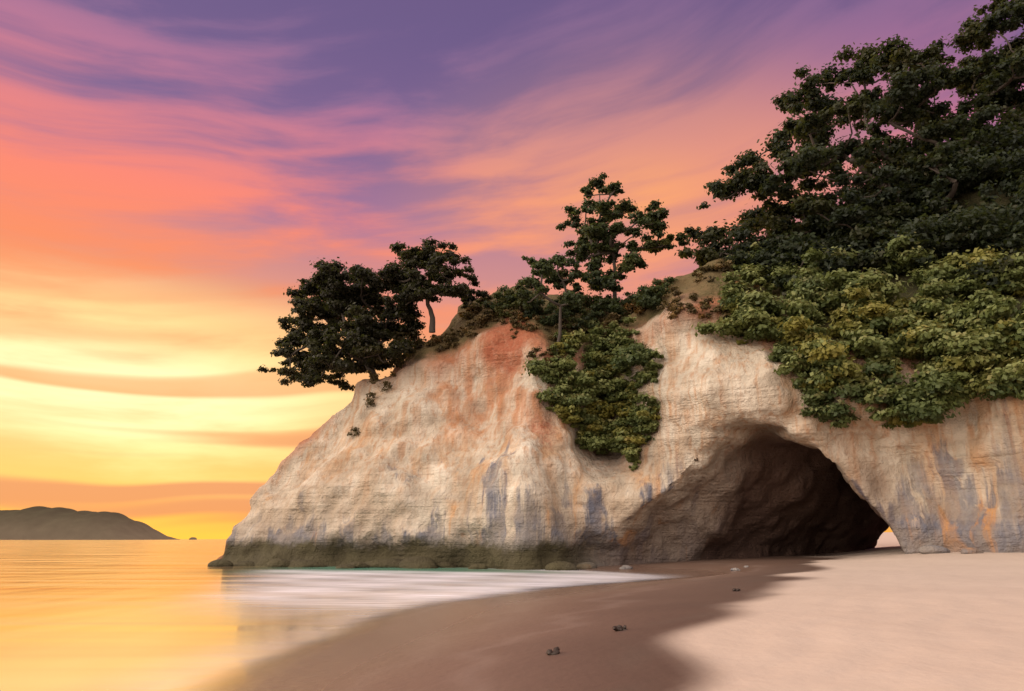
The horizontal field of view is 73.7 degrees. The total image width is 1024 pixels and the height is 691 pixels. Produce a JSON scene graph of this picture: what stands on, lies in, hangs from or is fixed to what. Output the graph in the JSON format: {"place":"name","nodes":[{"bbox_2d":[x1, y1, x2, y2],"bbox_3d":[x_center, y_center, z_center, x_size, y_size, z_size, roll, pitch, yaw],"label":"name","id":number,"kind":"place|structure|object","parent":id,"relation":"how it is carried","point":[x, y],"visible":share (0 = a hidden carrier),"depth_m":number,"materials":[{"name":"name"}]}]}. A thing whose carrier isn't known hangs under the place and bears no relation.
{"place":"outdoors","nodes":[
{"label":"outdoors","id":0,"kind":"place"},
{"bbox_2d":[0,506,180,539],"bbox_3d":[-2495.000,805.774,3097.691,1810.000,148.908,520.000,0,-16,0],"label":"island hill","id":1,"kind":"structure","parent":0,"point":[43,523],"depth_m":2921.42,"materials":[{"name":"grey stone"}]},
{"bbox_2d":[0,539,670,690],"bbox_3d":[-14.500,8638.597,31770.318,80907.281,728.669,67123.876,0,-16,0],"label":"sea water","id":2,"kind":"structure","parent":0,"point":[129,615],"depth_m":21.74,"materials":[{"name":"orange liquid"}]},
{"bbox_2d":[208,559,233,565],"bbox_3d":[-22.436,16.941,52.715,2.012,0.875,1.234,0,-16,0],"label":"cliff boulder","id":3,"kind":"object","parent":2,"relation":"in","point":[221,562],"visible":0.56,"depth_m":52.27,"materials":[{"name":"brown stone"}]},
{"bbox_2d":[234,561,254,565],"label":"sea rock","id":4,"kind":"object","parent":2,"relation":"in","point":[246,563],"visible":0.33,"depth_m":53.07,"materials":[{"name":"brown stone"}]},
{"bbox_2d":[267,558,289,566],"bbox_3d":[-17.476,16.619,51.470,2.147,1.086,1.774,0,-16,0],"label":"cliff boulder","id":5,"kind":"object","parent":2,"relation":"in","point":[277,562],"visible":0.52,"depth_m":50.84,"materials":[{"name":"brown stone"}]},
{"bbox_2d":[335,564,354,567],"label":"sea rock","id":6,"kind":"object","parent":2,"relation":"in","point":[346,566],"visible":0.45,"depth_m":48.78,"materials":[{"name":"brown stone"}]},
{"bbox_2d":[349,561,368,567],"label":"cliff boulder","id":7,"kind":"object","parent":2,"relation":"in","point":[358,564],"visible":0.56,"depth_m":49.35,"materials":[{"name":"brown stone"}]},
{"bbox_2d":[399,556,437,568],"bbox_3d":[-6.756,15.930,49.308,2.892,1.359,2.117,0,-16,0],"label":"cliff boulder","id":8,"kind":"object","parent":2,"relation":"in","point":[418,562],"visible":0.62,"depth_m":48.81,"materials":[{"name":"brown stone"}]},
{"bbox_2d":[436,562,456,567],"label":"sea rock","id":9,"kind":"object","parent":2,"relation":"in","point":[445,565],"visible":0.52,"depth_m":49.80,"materials":[{"name":"brown stone"}]},
{"bbox_2d":[468,563,487,568],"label":"cliff boulder","id":10,"kind":"object","parent":2,"relation":"in","point":[478,566],"visible":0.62,"depth_m":47.48,"materials":[{"name":"brown stone"}]},
{"bbox_2d":[545,561,577,569],"bbox_3d":[3.340,15.090,46.109,2.224,1.014,1.541,0,-16,0],"label":"cliff boulder","id":11,"kind":"object","parent":2,"relation":"in","point":[560,565],"visible":0.68,"depth_m":45.62,"materials":[{"name":"brown stone"}]},
{"bbox_2d":[0,0,1023,538],"label":"sky","id":12,"kind":"structure","parent":0,"point":[169,169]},
{"bbox_2d":[213,532,1023,690],"bbox_3d":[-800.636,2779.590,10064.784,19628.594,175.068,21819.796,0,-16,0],"label":"beach sand","id":13,"kind":"structure","parent":0,"point":[886,613],"depth_m":10.55,"materials":[{"name":"beige sand"}]},
{"bbox_2d":[576,562,596,569],"bbox_3d":[5.107,15.289,47.017,1.555,0.713,1.000,0,-16,0],"label":"cliff boulder","id":14,"kind":"object","parent":13,"relation":"on","point":[585,565],"visible":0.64,"depth_m":46.66,"materials":[{"name":"brown stone"}]},
{"bbox_2d":[619,565,632,568],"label":"beach stone","id":15,"kind":"object","parent":13,"relation":"on","point":[626,567],"visible":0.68,"depth_m":45.01,"materials":[{"name":"grey stone"}]},
{"bbox_2d":[546,588,739,654],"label":"seaweed clumps","id":16,"kind":"object","parent":13,"relation":"on","point":[555,651],"visible":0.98,"depth_m":10.48,"materials":[{"name":"brown"}]},
{"bbox_2d":[918,545,949,553],"bbox_3d":[25.783,12.559,41.720,1.765,0.716,1.253,0,-16,0],"label":"cliff boulder","id":17,"kind":"object","parent":13,"relation":"on","point":[930,549],"visible":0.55,"depth_m":41.29,"materials":[{"name":"beige stone"}]},
{"bbox_2d":[960,547,983,553],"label":"cliff boulder","id":18,"kind":"object","parent":13,"relation":"on","point":[970,550],"visible":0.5,"depth_m":39.70,"materials":[{"name":"beige stone"}]},
{"bbox_2d":[218,136,1023,569],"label":"cliff rock","id":19,"kind":"object","parent":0,"point":[466,452],"visible":0.57,"depth_m":51.78,"materials":[{"name":"beige stone"}]},
{"bbox_2d":[288,559,327,566],"bbox_3d":[-15.486,16.606,51.329,3.368,1.017,1.907,0,-16,0],"label":"sea rock","id":20,"kind":"object","parent":19,"relation":"on","point":[301,563],"visible":0.48,"depth_m":50.78,"materials":[{"name":"brown stone"}]},
{"bbox_2d":[256,257,426,390],"bbox_3d":[-16.172,-2.009,64.868,17.679,12.936,9.346,-12,-20,36],"label":"tree","id":21,"kind":"object","parent":19,"relation":"on","point":[358,314],"depth_m":62.84,"materials":[{"name":"green plant"}]},
{"bbox_2d":[364,558,403,567],"bbox_3d":[-8.635,16.529,51.045,5.632,1.154,2.686,0,-16,0],"label":"sea rock","id":22,"kind":"object","parent":19,"relation":"on","point":[386,563],"visible":0.26,"depth_m":50.02,"materials":[{"name":"brown stone"}]},
{"bbox_2d":[372,236,473,332],"bbox_3d":[-8.036,-5.805,62.459,9.590,9.552,6.856,0,-16,0],"label":"tree","id":23,"kind":"object","parent":19,"relation":"on","point":[425,288],"depth_m":61.58,"materials":[{"name":"green plant"}]},
{"bbox_2d":[459,273,489,308],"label":"tree","id":24,"kind":"object","parent":19,"relation":"on","point":[474,282],"depth_m":66.20,"materials":[{"name":"green plant"}]},
{"bbox_2d":[347,322,706,435],"bbox_3d":[0.762,3.285,56.177,30.817,7.487,2.718,-5,-17,17],"label":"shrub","id":25,"kind":"object","parent":19,"relation":"on","point":[369,400],"visible":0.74,"depth_m":59.53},
{"bbox_2d":[512,252,586,350],"bbox_3d":[3.177,-3.080,57.712,6.439,10.242,5.825,0,-16,0],"label":"tree","id":26,"kind":"object","parent":19,"relation":"on","point":[544,267],"depth_m":57.58,"materials":[{"name":"green plant"}]},
{"bbox_2d":[366,259,758,381],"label":"scrub slope","id":27,"kind":"structure","parent":19,"relation":"on","point":[630,308],"depth_m":58.91,"materials":[{"name":"green plant"}]},
{"bbox_2d":[474,272,677,333],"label":"shrubs","id":28,"kind":"object","parent":19,"relation":"on","point":[645,296],"visible":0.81,"depth_m":60.00,"materials":[{"name":"green plant"}]},
{"bbox_2d":[521,315,663,470],"bbox_3d":[7.026,3.130,54.215,9.818,13.703,9.238,-13,-21,39],"label":"bush","id":29,"kind":"object","parent":19,"relation":"on","point":[615,353],"visible":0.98,"depth_m":54.04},
{"bbox_2d":[555,172,691,297],"bbox_3d":[10.145,-9.906,63.699,11.981,15.939,8.420,0,-16,0],"label":"tree","id":30,"kind":"object","parent":19,"relation":"on","point":[594,230],"depth_m":62.93,"materials":[{"name":"green plant"}]},
{"bbox_2d":[674,0,1023,298],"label":"tree","id":31,"kind":"object","parent":19,"relation":"on","point":[907,78],"depth_m":58.34,"materials":[{"name":"green plant"}]},
{"bbox_2d":[691,232,1023,429],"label":"shrubs","id":32,"kind":"object","parent":19,"relation":"on","point":[957,371],"visible":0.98,"depth_m":45.99,"materials":[{"name":"green plant"}]},
{"bbox_2d":[722,105,1023,290],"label":"bush","id":33,"kind":"object","parent":19,"relation":"on","point":[988,222],"visible":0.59,"depth_m":52.91,"materials":[{"name":"green plant"}]}
]}

